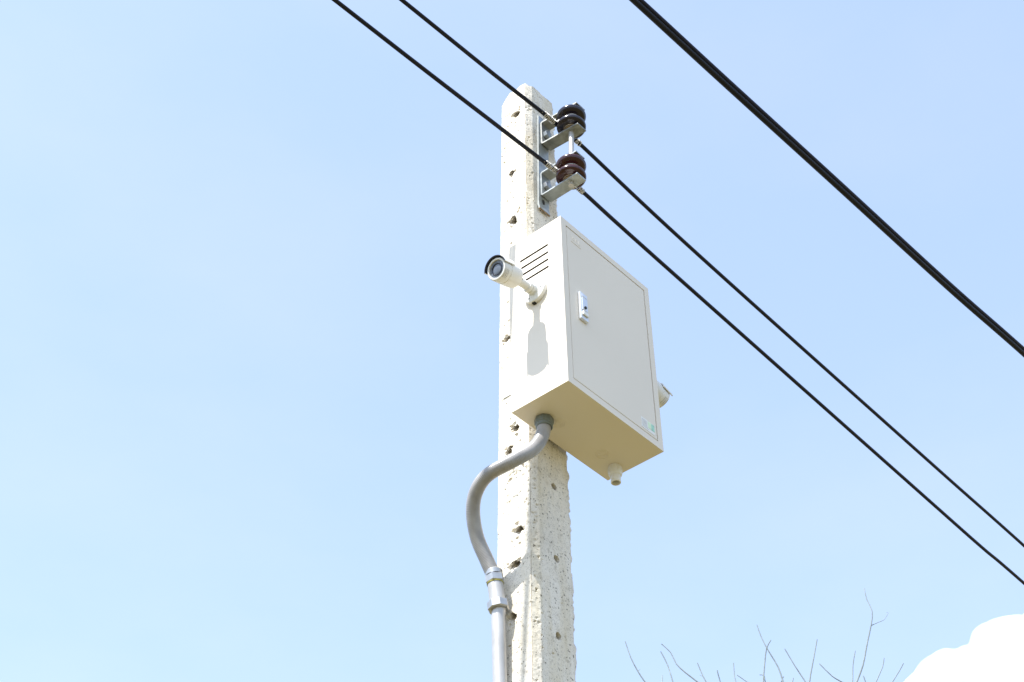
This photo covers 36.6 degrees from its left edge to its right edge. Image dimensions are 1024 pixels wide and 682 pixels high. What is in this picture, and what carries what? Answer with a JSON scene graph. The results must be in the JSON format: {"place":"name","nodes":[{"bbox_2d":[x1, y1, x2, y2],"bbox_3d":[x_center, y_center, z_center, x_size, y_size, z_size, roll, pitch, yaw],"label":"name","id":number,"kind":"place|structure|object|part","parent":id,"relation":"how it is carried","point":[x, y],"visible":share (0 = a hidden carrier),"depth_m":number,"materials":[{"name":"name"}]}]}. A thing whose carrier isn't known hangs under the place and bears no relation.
{"place":"outdoors","nodes":[
{"label":"outdoors","id":0,"kind":"place"},
{"bbox_2d":[0,0,1023,681],"label":"sky","id":1,"kind":"structure","parent":0,"point":[250,310],"materials":[{"name":"blue"}]},
{"bbox_2d":[629,0,1023,356],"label":"aerial cable","id":2,"kind":"object","parent":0,"point":[644,7],"visible":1,"depth_m":5.22,"materials":[{"name":"black rubber"}]},
{"bbox_2d":[911,619,1023,681],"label":"cloud","id":3,"kind":"structure","parent":0,"point":[995,654],"depth_m":901.88,"materials":[{"name":"white"}]},
{"bbox_3d":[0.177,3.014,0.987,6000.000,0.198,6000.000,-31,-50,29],"label":"ground","id":4,"kind":"structure","parent":0,"visible":0},
{"bbox_2d":[497,83,576,681],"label":"utility pole","id":5,"kind":"object","parent":4,"relation":"on","point":[534,546],"visible":0.62,"depth_m":3.63,"materials":[{"name":"concrete"}]},
{"bbox_2d":[503,387,510,398],"bbox_3d":[0.068,0.071,3.979,0.108,0.480,0.157,-31,-50,29],"label":"mounting strap","id":6,"kind":"object","parent":5,"relation":"attached to","point":[506,392],"visible":0.09,"depth_m":3.88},
{"bbox_2d":[466,413,553,681],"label":"flexible conduit","id":7,"kind":"object","parent":5,"relation":"attached to","point":[498,608],"visible":1,"depth_m":3.53,"materials":[{"name":"grey plastic"}]},
{"bbox_2d":[537,102,585,216],"bbox_3d":[0.141,-0.531,4.422,0.140,0.408,0.058,-27,-48,26],"label":"insulator rack","id":8,"kind":"object","parent":5,"relation":"attached to","point":[547,192],"visible":0.73,"depth_m":4.41,"materials":[{"name":"metal"}]},
{"bbox_2d":[556,154,585,189],"bbox_3d":[0.166,-0.474,4.340,0.085,0.088,0.088,-31,-50,29],"label":"spool insulator","id":9,"kind":"object","parent":8,"relation":"attached to","point":[564,171],"visible":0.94,"depth_m":4.32,"materials":[{"name":"red ceramic"}]},
{"bbox_2d":[332,0,1023,584],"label":"overhead wire","id":10,"kind":"object","parent":9,"relation":"attached to","point":[612,218],"visible":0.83,"depth_m":4.60,"materials":[{"name":"metal"}]},
{"bbox_2d":[557,104,585,138],"bbox_3d":[0.172,-0.636,4.499,0.085,0.089,0.088,-31,-50,29],"label":"spool insulator","id":11,"kind":"object","parent":8,"relation":"attached to","point":[566,121],"visible":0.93,"depth_m":4.48,"materials":[{"name":"brown ceramic"}]},
{"bbox_2d":[399,0,1023,546],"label":"overhead wire","id":12,"kind":"object","parent":11,"relation":"attached to","point":[635,196],"visible":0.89,"depth_m":4.84,"materials":[{"name":"metal"}]},
{"bbox_2d":[509,216,663,479],"bbox_3d":[0.186,0.012,3.910,0.189,0.551,0.364,-31,-50,29],"label":"electrical cabinet","id":13,"kind":"object","parent":5,"relation":"attached to","point":[583,371],"visible":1,"depth_m":3.79,"materials":[{"name":"white metal"}]},
{"bbox_2d":[484,255,546,304],"bbox_3d":[0.007,-0.154,3.806,0.077,0.078,0.155,-31,-50,29],"label":"security camera","id":14,"kind":"object","parent":13,"relation":"attached to","point":[503,271],"visible":1,"depth_m":3.78,"materials":[{"name":"white paint"}]},
{"bbox_2d":[490,260,503,277],"bbox_3d":[-0.036,-0.174,3.767,0.048,0.046,0.012,-31,-50,29],"label":"infrared window","id":15,"kind":"structure","parent":14,"relation":"in","point":[498,261],"depth_m":3.77,"materials":[{"name":"black glass"}]},
{"bbox_3d":[0.243,-0.022,3.874,0.011,0.506,0.320,-31,-50,29],"label":"door","id":16,"kind":"part","parent":13,"relation":"part of","materials":[{"name":"white metal"}]},
{"bbox_2d":[608,463,622,485],"bbox_3d":[0.255,0.330,3.820,0.036,0.048,0.037,-31,-50,29],"label":"pipe fitting","id":17,"kind":"object","parent":13,"relation":"attached to","point":[615,472],"visible":1,"depth_m":3.81,"materials":[{"name":"white plastic"}]},
{"bbox_2d":[657,380,672,407],"bbox_3d":[0.356,0.118,4.080,0.076,0.078,0.155,-31,-50,29],"label":"security camera","id":18,"kind":"object","parent":13,"relation":"attached to","point":[664,393],"visible":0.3,"depth_m":4.08,"materials":[{"name":"white paint"}]},
{"bbox_2d":[625,588,903,681],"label":"bare tree","id":19,"kind":"object","parent":4,"relation":"on","point":[764,680],"visible":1,"depth_m":11.08,"materials":[{"name":"grey plant"}]}
]}

